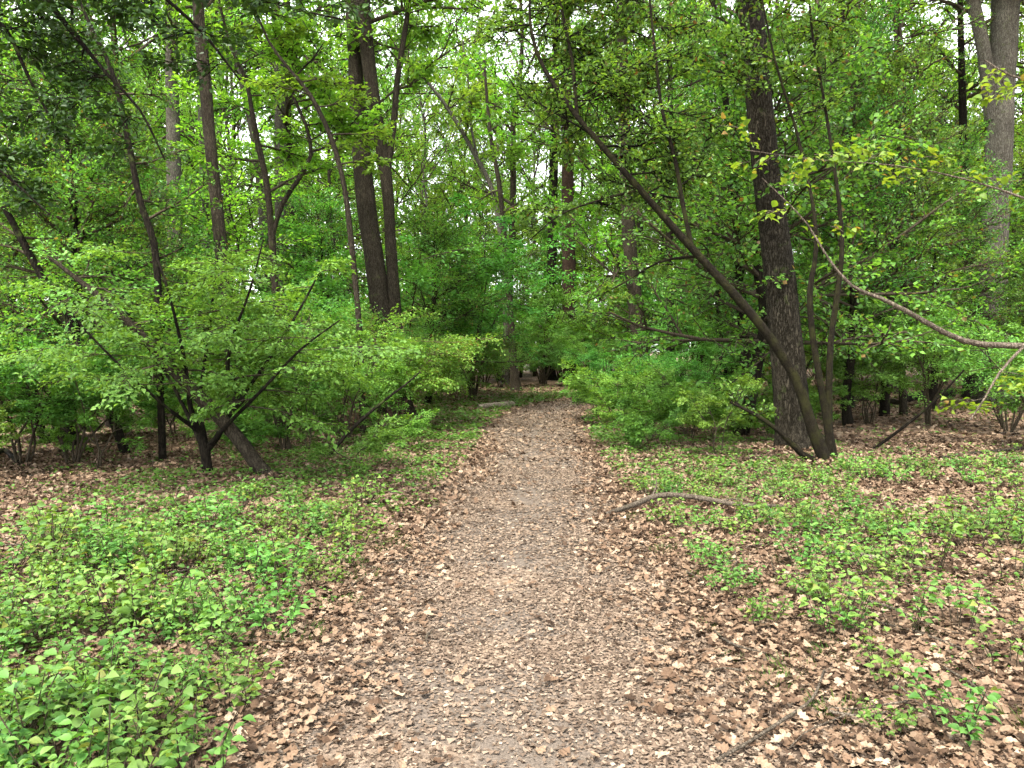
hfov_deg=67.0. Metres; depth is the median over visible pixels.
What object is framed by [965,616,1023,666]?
woody sprout
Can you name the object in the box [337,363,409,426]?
feathery sapling
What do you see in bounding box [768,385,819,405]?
feathery sapling
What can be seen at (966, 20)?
forest tree
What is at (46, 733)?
leafy seedling
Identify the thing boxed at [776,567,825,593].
woody sprout
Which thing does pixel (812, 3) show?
forest tree
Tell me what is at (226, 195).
forest tree
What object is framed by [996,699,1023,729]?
grass tuft
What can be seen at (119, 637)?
leafy seedling
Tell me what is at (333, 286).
understory shrub
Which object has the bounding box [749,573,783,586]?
grass tuft
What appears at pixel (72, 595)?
leafy seedling
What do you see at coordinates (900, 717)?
leafy seedling
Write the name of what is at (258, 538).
leafy seedling
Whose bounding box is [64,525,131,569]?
leafy seedling
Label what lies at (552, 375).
dark far trunk
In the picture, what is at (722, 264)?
young tree
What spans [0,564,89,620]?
leafy seedling
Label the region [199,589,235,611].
leafy seedling
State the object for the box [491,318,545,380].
understory shrub
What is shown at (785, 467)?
leafy seedling
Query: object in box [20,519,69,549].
leafy seedling
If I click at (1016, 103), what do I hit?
forest tree
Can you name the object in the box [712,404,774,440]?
feathery sapling
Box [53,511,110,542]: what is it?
leafy seedling
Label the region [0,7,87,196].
forest tree
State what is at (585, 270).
young tree
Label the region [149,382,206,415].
feathery sapling
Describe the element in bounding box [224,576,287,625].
leafy seedling
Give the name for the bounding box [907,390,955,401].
fallen log
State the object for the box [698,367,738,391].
feathery sapling
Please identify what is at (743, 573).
leafy seedling
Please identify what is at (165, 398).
feathery sapling
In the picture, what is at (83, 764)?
leafy seedling
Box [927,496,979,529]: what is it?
leafy seedling
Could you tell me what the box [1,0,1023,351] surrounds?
sky
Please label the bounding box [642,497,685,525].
leafy seedling
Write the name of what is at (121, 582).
leafy seedling
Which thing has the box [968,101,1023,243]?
forest tree
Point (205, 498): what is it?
leafy seedling
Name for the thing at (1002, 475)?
leafy seedling
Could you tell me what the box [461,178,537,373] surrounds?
young tree
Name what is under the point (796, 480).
leafy seedling
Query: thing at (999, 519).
leafy seedling
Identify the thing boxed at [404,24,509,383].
leaning far tree
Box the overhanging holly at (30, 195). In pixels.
[0,0,407,218]
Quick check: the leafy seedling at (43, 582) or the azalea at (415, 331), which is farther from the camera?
the azalea at (415, 331)
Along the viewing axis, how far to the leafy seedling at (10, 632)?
3.70 m
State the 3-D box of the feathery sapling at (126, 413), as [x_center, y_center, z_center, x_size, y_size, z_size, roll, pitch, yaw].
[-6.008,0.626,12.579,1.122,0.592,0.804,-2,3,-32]
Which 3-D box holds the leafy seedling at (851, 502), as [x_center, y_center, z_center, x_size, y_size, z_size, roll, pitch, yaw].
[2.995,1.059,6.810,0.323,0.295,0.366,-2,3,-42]
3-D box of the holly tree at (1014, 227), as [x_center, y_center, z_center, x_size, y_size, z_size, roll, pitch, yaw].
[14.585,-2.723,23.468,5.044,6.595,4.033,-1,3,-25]
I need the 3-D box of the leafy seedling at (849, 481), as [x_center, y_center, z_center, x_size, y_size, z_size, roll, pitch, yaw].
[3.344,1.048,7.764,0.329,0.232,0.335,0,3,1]
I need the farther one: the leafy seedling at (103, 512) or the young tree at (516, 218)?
the young tree at (516, 218)
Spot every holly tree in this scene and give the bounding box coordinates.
[0,0,251,445]
[0,18,108,427]
[0,78,245,427]
[0,102,68,300]
[25,125,152,391]
[38,163,266,412]
[81,212,188,382]
[245,184,414,344]
[341,201,538,404]
[516,221,589,343]
[559,0,1023,435]
[578,265,664,372]
[590,177,708,356]
[624,54,808,389]
[651,249,714,375]
[778,0,970,426]
[791,32,1023,416]
[794,232,868,391]
[801,106,1023,410]
[912,184,1023,355]
[936,247,1023,397]
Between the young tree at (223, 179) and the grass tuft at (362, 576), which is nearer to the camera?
the grass tuft at (362, 576)
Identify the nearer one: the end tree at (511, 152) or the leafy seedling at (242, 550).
the leafy seedling at (242, 550)
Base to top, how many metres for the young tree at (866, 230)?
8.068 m
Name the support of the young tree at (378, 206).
on the ground at (528, 377)
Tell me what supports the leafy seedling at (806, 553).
on the ground at (528, 377)
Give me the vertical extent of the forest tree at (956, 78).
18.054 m
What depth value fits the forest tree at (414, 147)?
71.27 m
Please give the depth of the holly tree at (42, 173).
14.41 m
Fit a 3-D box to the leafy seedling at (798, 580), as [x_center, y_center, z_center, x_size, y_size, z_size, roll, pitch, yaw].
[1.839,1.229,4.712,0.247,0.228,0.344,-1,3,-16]
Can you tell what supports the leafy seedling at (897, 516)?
on the ground at (528, 377)
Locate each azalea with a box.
[244,315,432,430]
[283,297,505,425]
[419,328,527,398]
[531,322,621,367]
[805,339,877,388]
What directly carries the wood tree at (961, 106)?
on the ground at (528, 377)
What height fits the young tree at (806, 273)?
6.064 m
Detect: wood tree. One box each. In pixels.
[603,0,731,356]
[673,0,728,380]
[771,0,947,408]
[803,0,995,415]
[912,0,1023,398]
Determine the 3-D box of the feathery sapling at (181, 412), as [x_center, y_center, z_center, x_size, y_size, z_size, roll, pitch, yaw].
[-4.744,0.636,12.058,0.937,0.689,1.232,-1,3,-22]
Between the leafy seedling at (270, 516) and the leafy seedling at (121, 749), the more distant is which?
the leafy seedling at (270, 516)
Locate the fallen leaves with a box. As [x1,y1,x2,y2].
[0,381,1023,767]
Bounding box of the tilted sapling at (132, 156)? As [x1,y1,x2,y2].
[29,0,228,461]
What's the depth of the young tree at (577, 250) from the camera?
38.55 m
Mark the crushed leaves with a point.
(591, 609)
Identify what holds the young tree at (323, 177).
on the ground at (528, 377)
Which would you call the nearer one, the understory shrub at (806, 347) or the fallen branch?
the fallen branch
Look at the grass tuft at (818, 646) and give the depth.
3.90 m
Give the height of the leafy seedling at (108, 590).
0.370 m
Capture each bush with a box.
[420,368,473,400]
[558,355,680,419]
[558,370,639,417]
[583,357,645,404]
[633,357,760,438]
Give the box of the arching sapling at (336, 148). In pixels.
[231,18,399,434]
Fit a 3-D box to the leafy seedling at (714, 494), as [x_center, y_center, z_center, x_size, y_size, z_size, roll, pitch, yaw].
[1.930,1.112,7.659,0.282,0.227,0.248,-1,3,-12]
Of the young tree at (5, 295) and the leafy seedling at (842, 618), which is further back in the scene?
the young tree at (5, 295)
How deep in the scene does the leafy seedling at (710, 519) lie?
6.68 m
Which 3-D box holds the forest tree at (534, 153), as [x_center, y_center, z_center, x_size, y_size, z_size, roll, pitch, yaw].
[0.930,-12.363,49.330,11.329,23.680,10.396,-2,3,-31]
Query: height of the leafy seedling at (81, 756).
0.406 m
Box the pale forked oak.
[853,0,1023,407]
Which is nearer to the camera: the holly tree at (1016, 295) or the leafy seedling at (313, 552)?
the leafy seedling at (313, 552)
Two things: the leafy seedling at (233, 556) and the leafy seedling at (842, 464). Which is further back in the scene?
the leafy seedling at (842, 464)
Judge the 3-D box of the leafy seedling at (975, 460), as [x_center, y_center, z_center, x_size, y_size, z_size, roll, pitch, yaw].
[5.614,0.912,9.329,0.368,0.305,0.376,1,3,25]
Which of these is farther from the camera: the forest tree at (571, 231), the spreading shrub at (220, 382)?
the forest tree at (571, 231)
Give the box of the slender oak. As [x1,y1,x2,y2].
[192,0,339,431]
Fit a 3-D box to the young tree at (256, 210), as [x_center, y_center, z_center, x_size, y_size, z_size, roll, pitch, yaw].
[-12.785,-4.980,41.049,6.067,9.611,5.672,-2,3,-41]
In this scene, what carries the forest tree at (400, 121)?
on the ground at (528, 377)
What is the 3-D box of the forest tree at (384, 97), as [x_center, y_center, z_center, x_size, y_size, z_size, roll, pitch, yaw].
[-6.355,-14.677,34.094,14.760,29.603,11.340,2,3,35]
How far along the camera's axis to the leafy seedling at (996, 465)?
8.62 m
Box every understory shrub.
[0,294,209,464]
[0,323,156,464]
[101,236,245,382]
[142,279,362,450]
[234,302,430,439]
[245,215,541,393]
[330,298,443,371]
[396,192,591,397]
[398,245,518,377]
[434,317,507,392]
[454,304,543,382]
[465,277,606,383]
[472,330,544,387]
[486,284,561,376]
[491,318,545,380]
[491,324,546,375]
[513,295,595,378]
[517,336,584,384]
[541,310,626,376]
[548,320,655,380]
[562,340,656,384]
[584,328,657,370]
[609,346,737,394]
[618,236,833,390]
[618,288,713,380]
[626,301,767,388]
[652,322,717,376]
[667,209,954,384]
[684,320,768,380]
[820,336,943,424]
[859,294,999,426]
[863,263,1022,383]
[889,301,1023,431]
[906,338,957,389]
[911,320,1023,414]
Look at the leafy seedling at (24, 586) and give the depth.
4.48 m
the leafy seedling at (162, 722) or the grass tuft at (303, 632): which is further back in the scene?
the grass tuft at (303, 632)
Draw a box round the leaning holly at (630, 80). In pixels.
[461,0,869,462]
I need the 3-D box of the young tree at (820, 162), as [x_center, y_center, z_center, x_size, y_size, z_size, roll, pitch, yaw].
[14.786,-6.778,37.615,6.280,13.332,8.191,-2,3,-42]
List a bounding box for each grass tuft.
[201,643,268,667]
[211,661,271,685]
[225,630,262,646]
[266,619,332,642]
[310,592,363,610]
[322,554,368,568]
[342,566,379,581]
[369,540,409,552]
[370,532,401,542]
[649,541,690,553]
[689,570,717,582]
[696,617,726,630]
[714,649,745,661]
[748,664,804,693]
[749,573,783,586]
[766,651,818,675]
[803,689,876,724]
[806,639,870,664]
[821,698,856,723]
[897,671,945,691]
[912,618,949,635]
[968,528,1008,539]
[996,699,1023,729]
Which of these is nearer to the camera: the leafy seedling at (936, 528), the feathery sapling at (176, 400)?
the leafy seedling at (936, 528)
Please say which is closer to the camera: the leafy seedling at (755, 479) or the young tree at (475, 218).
the leafy seedling at (755, 479)
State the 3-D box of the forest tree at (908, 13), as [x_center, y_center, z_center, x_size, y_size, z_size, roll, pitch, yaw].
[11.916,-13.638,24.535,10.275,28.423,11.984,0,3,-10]
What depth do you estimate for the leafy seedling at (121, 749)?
2.77 m
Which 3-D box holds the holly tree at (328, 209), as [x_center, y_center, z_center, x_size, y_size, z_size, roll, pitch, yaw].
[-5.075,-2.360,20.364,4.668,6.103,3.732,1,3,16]
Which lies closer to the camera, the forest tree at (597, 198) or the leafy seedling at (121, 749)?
the leafy seedling at (121, 749)
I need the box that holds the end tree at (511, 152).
[452,43,560,391]
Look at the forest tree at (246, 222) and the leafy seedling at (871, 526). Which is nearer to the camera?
the leafy seedling at (871, 526)
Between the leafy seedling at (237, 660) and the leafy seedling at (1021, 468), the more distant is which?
the leafy seedling at (1021, 468)
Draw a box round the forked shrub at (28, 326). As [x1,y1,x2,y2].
[0,273,153,441]
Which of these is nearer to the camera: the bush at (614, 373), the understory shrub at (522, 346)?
the bush at (614, 373)
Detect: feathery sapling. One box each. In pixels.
[0,399,27,447]
[11,384,52,437]
[13,415,100,456]
[23,348,153,469]
[27,402,104,435]
[105,403,178,434]
[127,349,216,433]
[140,387,217,420]
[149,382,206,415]
[170,341,222,418]
[175,406,226,438]
[195,360,268,423]
[204,399,290,445]
[221,400,287,425]
[239,343,348,452]
[242,394,269,411]
[250,373,334,413]
[283,411,414,473]
[288,402,338,424]
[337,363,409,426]
[354,407,439,447]
[585,395,651,423]
[601,366,642,410]
[604,407,690,445]
[609,378,714,438]
[642,368,697,394]
[650,392,739,433]
[662,370,737,391]
[671,373,764,456]
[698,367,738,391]
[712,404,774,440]
[755,385,818,412]
[762,363,815,404]
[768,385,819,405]
[771,385,854,421]
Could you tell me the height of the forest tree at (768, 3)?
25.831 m
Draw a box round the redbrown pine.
[533,2,635,382]
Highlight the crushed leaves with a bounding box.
[17,397,1023,767]
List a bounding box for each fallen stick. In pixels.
[0,448,18,464]
[715,669,824,760]
[828,550,884,560]
[938,446,1023,458]
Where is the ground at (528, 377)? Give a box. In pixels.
[0,353,1023,767]
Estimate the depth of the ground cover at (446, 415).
9.96 m
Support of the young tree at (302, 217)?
on the ground at (528, 377)
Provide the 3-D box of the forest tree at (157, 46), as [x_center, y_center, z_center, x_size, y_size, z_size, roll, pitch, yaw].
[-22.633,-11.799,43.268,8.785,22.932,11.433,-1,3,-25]
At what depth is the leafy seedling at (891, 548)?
5.31 m
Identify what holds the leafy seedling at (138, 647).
on the ground at (528, 377)
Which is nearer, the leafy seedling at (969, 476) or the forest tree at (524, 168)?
the leafy seedling at (969, 476)
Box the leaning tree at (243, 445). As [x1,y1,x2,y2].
[28,235,283,477]
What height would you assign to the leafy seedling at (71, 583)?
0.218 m
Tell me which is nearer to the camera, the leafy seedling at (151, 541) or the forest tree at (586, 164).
the leafy seedling at (151, 541)
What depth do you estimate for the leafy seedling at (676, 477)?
8.65 m
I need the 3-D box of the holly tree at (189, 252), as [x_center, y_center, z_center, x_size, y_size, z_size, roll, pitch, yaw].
[-8.085,-2.033,17.269,4.972,5.772,5.030,1,3,22]
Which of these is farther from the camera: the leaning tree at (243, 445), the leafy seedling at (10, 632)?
the leaning tree at (243, 445)
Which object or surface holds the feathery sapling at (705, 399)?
on the ground at (528, 377)
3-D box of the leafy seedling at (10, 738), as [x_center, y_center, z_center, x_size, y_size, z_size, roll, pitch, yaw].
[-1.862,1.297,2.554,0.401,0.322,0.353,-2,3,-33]
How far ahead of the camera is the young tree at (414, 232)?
48.34 m
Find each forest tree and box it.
[0,0,161,315]
[0,0,213,367]
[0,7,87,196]
[1,0,154,174]
[1,0,274,391]
[46,0,189,245]
[65,57,184,225]
[85,0,326,254]
[105,0,259,374]
[128,71,220,206]
[130,40,226,250]
[145,48,254,218]
[148,1,296,244]
[155,8,326,257]
[177,0,397,374]
[179,36,322,288]
[212,169,293,289]
[220,65,405,371]
[228,0,405,259]
[230,0,536,296]
[238,93,341,231]
[245,138,334,256]
[305,154,401,302]
[306,1,461,243]
[307,134,373,270]
[308,6,466,294]
[339,0,496,281]
[351,78,443,265]
[353,113,453,303]
[369,20,483,242]
[378,79,483,280]
[388,0,539,370]
[400,65,532,257]
[427,123,515,283]
[427,163,485,254]
[434,8,617,372]
[435,0,606,377]
[436,72,544,368]
[450,0,746,355]
[471,113,578,259]
[476,162,542,299]
[483,77,610,260]
[487,194,558,353]
[504,100,593,294]
[507,0,727,346]
[516,0,717,370]
[523,33,636,260]
[534,18,666,300]
[539,93,613,304]
[558,50,689,293]
[558,157,613,299]
[581,168,657,269]
[583,150,659,341]
[629,0,864,394]
[632,0,778,369]
[642,36,702,354]
[643,0,776,354]
[660,0,833,378]
[701,66,833,230]
[764,0,945,375]
[779,0,980,357]
[782,16,891,244]
[790,0,956,373]
[826,0,1023,393]
[852,11,1023,290]
[875,22,1021,372]
[884,66,980,370]
[910,25,983,192]
[932,0,1023,365]
[938,19,1023,281]
[941,0,1023,97]
[945,11,1023,149]
[951,92,1023,152]
[957,0,1023,83]
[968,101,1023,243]
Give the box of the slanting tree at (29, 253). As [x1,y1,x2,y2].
[0,167,130,454]
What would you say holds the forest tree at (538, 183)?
on the ground at (528, 377)
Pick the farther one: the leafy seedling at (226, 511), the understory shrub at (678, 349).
the understory shrub at (678, 349)
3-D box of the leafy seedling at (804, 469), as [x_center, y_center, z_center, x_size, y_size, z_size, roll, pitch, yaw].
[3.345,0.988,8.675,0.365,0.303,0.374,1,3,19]
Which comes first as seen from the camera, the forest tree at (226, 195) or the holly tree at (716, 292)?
the holly tree at (716, 292)
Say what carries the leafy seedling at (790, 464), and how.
on the ground at (528, 377)
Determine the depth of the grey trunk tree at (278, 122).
25.54 m
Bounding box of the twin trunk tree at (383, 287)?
[322,0,566,414]
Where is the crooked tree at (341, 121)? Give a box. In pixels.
[156,0,393,425]
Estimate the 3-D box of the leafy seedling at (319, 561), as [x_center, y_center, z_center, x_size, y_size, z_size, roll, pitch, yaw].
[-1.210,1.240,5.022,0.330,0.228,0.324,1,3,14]
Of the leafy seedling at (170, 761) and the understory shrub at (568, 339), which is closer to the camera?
the leafy seedling at (170, 761)
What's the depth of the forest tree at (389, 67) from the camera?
39.58 m
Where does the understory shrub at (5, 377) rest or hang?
on the ground at (528, 377)
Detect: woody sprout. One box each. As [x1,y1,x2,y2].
[733,484,767,498]
[755,497,818,536]
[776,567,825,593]
[797,567,892,638]
[835,524,924,583]
[850,619,928,690]
[865,580,941,636]
[891,517,968,568]
[914,572,998,631]
[934,498,1022,547]
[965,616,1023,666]
[973,464,1023,515]
[973,529,1023,581]
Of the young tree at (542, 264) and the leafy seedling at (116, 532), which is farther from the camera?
the young tree at (542, 264)
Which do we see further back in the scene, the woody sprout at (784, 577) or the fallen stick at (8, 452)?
the fallen stick at (8, 452)
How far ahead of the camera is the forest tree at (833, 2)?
41.37 m
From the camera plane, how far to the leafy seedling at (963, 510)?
6.04 m
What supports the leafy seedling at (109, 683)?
on the ground at (528, 377)
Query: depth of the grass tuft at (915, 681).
3.56 m
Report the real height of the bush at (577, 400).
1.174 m
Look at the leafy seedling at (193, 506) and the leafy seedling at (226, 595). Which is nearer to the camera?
the leafy seedling at (226, 595)
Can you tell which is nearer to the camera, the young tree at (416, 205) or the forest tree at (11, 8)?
the forest tree at (11, 8)
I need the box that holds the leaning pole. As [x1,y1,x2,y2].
[872,370,964,449]
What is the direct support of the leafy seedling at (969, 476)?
on the ground at (528, 377)
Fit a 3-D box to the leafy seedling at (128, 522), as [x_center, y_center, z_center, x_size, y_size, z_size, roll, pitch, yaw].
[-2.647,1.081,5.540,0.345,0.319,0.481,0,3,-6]
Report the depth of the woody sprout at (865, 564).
5.00 m
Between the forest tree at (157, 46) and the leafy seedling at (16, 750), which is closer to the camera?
the leafy seedling at (16, 750)
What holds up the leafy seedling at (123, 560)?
on the ground at (528, 377)
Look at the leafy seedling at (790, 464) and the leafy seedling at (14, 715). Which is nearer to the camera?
the leafy seedling at (14, 715)
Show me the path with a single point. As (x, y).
(488, 740)
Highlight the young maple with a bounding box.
[710,59,1023,419]
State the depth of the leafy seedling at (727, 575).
4.84 m
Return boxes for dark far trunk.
[509,0,612,379]
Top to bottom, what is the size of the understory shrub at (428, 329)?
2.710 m
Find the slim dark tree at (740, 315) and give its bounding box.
[634,0,823,422]
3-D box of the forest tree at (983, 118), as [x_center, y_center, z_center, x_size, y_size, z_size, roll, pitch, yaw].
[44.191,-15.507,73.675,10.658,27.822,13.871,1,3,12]
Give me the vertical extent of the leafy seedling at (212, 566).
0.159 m
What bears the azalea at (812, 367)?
on the ground at (528, 377)
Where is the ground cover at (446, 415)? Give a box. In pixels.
[0,383,1023,764]
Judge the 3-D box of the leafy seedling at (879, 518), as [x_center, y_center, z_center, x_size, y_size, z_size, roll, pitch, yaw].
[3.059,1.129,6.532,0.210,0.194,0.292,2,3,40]
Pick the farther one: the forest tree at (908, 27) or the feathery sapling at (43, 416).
the forest tree at (908, 27)
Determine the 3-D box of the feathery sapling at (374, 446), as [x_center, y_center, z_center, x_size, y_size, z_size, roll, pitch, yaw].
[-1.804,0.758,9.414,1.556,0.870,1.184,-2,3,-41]
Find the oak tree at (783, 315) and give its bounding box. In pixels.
[738,0,824,449]
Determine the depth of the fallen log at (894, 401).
21.50 m
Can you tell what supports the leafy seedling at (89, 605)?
on the ground at (528, 377)
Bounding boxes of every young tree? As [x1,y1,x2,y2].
[0,165,83,402]
[0,209,64,352]
[139,156,259,325]
[139,171,249,332]
[140,135,225,275]
[152,112,321,358]
[185,208,256,292]
[206,0,449,323]
[230,203,319,293]
[242,136,385,322]
[274,177,333,315]
[289,170,385,316]
[316,164,407,299]
[384,234,437,294]
[395,205,430,369]
[398,185,449,287]
[416,189,489,284]
[440,223,520,313]
[454,180,529,300]
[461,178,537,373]
[475,177,558,321]
[480,214,559,377]
[489,182,560,376]
[513,233,589,341]
[524,197,603,359]
[529,204,622,377]
[557,215,614,318]
[568,200,677,357]
[575,195,613,366]
[576,227,660,372]
[587,207,663,309]
[685,198,755,331]
[745,214,838,373]
[792,117,868,303]
[818,187,900,348]
[911,98,1020,384]
[917,159,981,378]
[934,99,1023,324]
[960,167,1023,335]
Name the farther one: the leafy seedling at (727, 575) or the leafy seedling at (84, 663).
the leafy seedling at (727, 575)
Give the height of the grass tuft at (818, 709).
0.084 m
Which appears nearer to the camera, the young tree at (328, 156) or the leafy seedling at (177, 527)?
the leafy seedling at (177, 527)
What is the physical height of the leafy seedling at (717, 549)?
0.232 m
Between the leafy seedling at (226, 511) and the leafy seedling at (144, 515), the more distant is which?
the leafy seedling at (226, 511)
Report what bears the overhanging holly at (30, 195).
on the ground at (528, 377)
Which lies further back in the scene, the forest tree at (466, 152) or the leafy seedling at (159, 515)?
the forest tree at (466, 152)
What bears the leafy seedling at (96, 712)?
on the ground at (528, 377)
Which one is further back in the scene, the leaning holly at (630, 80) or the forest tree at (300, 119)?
the forest tree at (300, 119)
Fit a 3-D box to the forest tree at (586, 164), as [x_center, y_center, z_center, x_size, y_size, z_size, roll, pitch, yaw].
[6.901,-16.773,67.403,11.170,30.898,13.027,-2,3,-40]
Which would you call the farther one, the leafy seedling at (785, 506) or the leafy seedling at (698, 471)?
the leafy seedling at (698, 471)
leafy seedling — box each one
[0,500,90,558]
[0,520,53,577]
[0,554,47,586]
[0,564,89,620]
[0,570,42,605]
[0,578,18,606]
[0,586,56,644]
[0,593,40,662]
[0,599,71,650]
[0,600,13,621]
[0,603,36,649]
[0,627,24,668]
[0,636,107,728]
[0,647,30,706]
[0,648,92,753]
[0,654,55,706]
[0,670,126,767]
[0,675,112,747]
[0,678,33,716]
[0,713,20,741]
[0,718,105,767]
[0,728,18,755]
[0,743,50,767]
[4,724,65,767]
[8,571,102,632]
[11,501,82,532]
[16,589,97,640]
[17,720,122,767]
[18,650,83,696]
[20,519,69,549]
[24,550,78,587]
[25,539,81,574]
[29,522,126,587]
[38,567,86,597]
[39,649,130,708]
[42,629,150,717]
[46,623,138,673]
[49,690,180,767]
[50,669,153,726]
[52,644,122,688]
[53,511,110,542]
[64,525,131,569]
[65,562,140,609]
[66,654,209,759]
[67,557,118,586]
[71,530,117,559]
[72,524,158,570]
[72,557,205,635]
[72,597,105,619]
[73,599,133,635]
[74,496,134,537]
[75,557,166,626]
[76,710,179,767]
[87,529,174,579]
[93,527,130,548]
[94,644,161,692]
[100,632,152,669]
[107,521,147,543]
[112,501,184,538]
[112,566,188,632]
[117,691,255,767]
[118,531,196,581]
[120,515,173,550]
[127,532,166,554]
[131,695,207,738]
[134,531,188,568]
[135,508,163,530]
[137,647,183,677]
[139,604,212,643]
[139,638,212,699]
[142,531,207,572]
[146,493,174,510]
[146,582,218,620]
[147,587,216,636]
[147,654,213,706]
[152,521,201,546]
[157,554,214,599]
[159,491,232,536]
[159,516,191,536]
[165,569,265,645]
[172,526,202,549]
[174,496,209,518]
[174,716,219,755]
[178,506,215,528]
[179,533,224,562]
[187,509,247,542]
[188,646,282,714]
[189,602,230,627]
[189,613,250,659]
[190,486,221,505]
[193,551,220,574]
[198,565,251,603]
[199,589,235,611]
[201,521,250,552]
[201,526,257,561]
[206,491,250,516]
[208,501,247,528]
[211,533,265,574]
[215,643,257,676]
[220,503,258,534]
[221,576,315,638]
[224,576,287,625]
[226,528,262,561]
[231,529,313,589]
[232,476,264,505]
[234,539,281,570]
[243,502,283,529]
[245,524,292,547]
[246,496,279,512]
[250,564,305,598]
[257,507,307,538]
[262,540,292,556]
[263,543,317,579]
[277,483,303,504]
[277,500,329,533]
[278,490,328,518]
[290,549,320,568]
[295,555,348,587]
[305,492,341,511]
[306,512,346,538]
[319,492,365,524]
[322,535,364,567]
[324,508,382,550]
[342,473,389,502]
[632,469,670,493]
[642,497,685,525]
[655,465,682,478]
[656,483,680,499]
[658,476,687,491]
[659,471,681,483]
[668,506,704,528]
[682,535,720,561]
[683,543,734,571]
[684,477,718,494]
[690,505,724,527]
[691,467,711,476]
[695,485,721,501]
[700,458,734,485]
[704,566,748,595]
[712,502,756,538]
[718,555,765,586]
[719,487,746,498]
[720,471,754,488]
[728,489,784,520]
[729,453,764,477]
[736,497,780,526]
[737,588,793,629]
[741,469,762,481]
[744,455,775,471]
[761,474,792,494]
[763,477,779,488]
[771,460,801,478]
[771,469,793,485]
[772,531,825,566]
[775,456,805,472]
[775,502,815,521]
[776,500,830,539]
[777,482,805,500]
[782,469,810,490]
[786,561,835,602]
[794,458,827,478]
[794,489,828,516]
[796,472,825,495]
[796,506,841,529]
[797,456,814,468]
[799,565,879,618]
[801,522,857,555]
[803,591,870,634]
[804,540,850,581]
[811,465,830,476]
[811,470,839,486]
[821,526,877,567]
[822,477,855,500]
[826,476,860,493]
[831,450,864,469]
[831,454,867,474]
[831,487,876,519]
[832,508,886,542]
[836,505,871,524]
[839,470,861,482]
[848,509,898,537]
[854,456,885,480]
[856,537,886,560]
[856,684,922,737]
[860,447,894,465]
[863,546,907,580]
[865,508,886,522]
[866,458,901,479]
[874,502,934,545]
[877,464,913,485]
[878,537,928,564]
[882,499,936,529]
[897,452,935,470]
[899,455,916,466]
[899,667,1003,746]
[919,464,942,482]
[919,514,954,539]
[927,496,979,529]
[932,453,953,468]
[941,504,999,537]
[945,452,978,470]
[951,463,986,487]
[960,445,992,467]
[969,500,1023,531]
[978,460,1007,477]
[984,450,1013,466]
[986,452,1023,469]
[987,500,1023,526]
[988,507,1023,546]
[997,469,1023,490]
[1002,475,1023,503]
[1007,443,1023,463]
[1012,466,1023,480]
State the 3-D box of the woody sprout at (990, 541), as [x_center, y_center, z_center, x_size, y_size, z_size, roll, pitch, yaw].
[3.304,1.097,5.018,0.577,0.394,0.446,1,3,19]
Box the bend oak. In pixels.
[601,0,714,397]
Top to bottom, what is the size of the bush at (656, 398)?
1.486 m
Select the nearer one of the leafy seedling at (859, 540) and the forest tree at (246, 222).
the leafy seedling at (859, 540)
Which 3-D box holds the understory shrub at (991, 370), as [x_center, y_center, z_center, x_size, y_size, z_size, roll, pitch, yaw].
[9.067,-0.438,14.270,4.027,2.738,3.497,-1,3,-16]
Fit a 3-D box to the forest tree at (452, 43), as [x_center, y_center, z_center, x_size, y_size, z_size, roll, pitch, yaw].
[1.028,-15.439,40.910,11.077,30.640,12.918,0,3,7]
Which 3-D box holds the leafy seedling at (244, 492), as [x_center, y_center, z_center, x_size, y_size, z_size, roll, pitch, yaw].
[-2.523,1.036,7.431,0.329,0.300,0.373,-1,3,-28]
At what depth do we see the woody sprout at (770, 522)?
6.11 m
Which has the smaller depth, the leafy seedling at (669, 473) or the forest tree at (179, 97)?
the leafy seedling at (669, 473)
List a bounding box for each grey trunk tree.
[145,0,253,397]
[178,5,270,388]
[218,0,339,332]
[227,5,303,379]
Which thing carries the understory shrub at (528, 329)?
on the ground at (528, 377)
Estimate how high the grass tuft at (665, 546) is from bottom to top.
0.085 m
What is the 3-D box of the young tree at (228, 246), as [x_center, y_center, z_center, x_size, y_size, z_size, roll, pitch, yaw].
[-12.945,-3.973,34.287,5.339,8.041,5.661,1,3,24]
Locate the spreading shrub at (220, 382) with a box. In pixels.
[0,235,425,472]
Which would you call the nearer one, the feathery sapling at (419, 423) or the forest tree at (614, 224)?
the feathery sapling at (419, 423)
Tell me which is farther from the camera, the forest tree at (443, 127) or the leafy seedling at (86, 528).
the forest tree at (443, 127)
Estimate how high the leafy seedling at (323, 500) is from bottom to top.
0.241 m
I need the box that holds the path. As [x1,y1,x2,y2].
[240,393,833,767]
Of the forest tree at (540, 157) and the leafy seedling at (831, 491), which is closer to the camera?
the leafy seedling at (831, 491)
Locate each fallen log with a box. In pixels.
[477,401,514,408]
[836,395,898,404]
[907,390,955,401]
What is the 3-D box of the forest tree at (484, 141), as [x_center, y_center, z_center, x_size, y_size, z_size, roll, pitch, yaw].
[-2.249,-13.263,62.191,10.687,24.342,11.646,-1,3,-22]
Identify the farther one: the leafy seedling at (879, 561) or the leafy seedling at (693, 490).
the leafy seedling at (693, 490)
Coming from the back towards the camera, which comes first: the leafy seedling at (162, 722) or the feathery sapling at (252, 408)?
the feathery sapling at (252, 408)
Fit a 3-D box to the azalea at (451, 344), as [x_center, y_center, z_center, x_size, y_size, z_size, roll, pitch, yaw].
[-2.350,-0.410,15.290,4.411,2.630,3.546,2,3,36]
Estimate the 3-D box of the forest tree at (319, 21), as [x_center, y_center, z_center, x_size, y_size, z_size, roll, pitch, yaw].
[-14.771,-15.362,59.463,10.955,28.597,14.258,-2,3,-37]
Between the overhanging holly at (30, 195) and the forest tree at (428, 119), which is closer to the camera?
the overhanging holly at (30, 195)
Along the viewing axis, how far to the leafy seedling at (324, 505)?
6.35 m

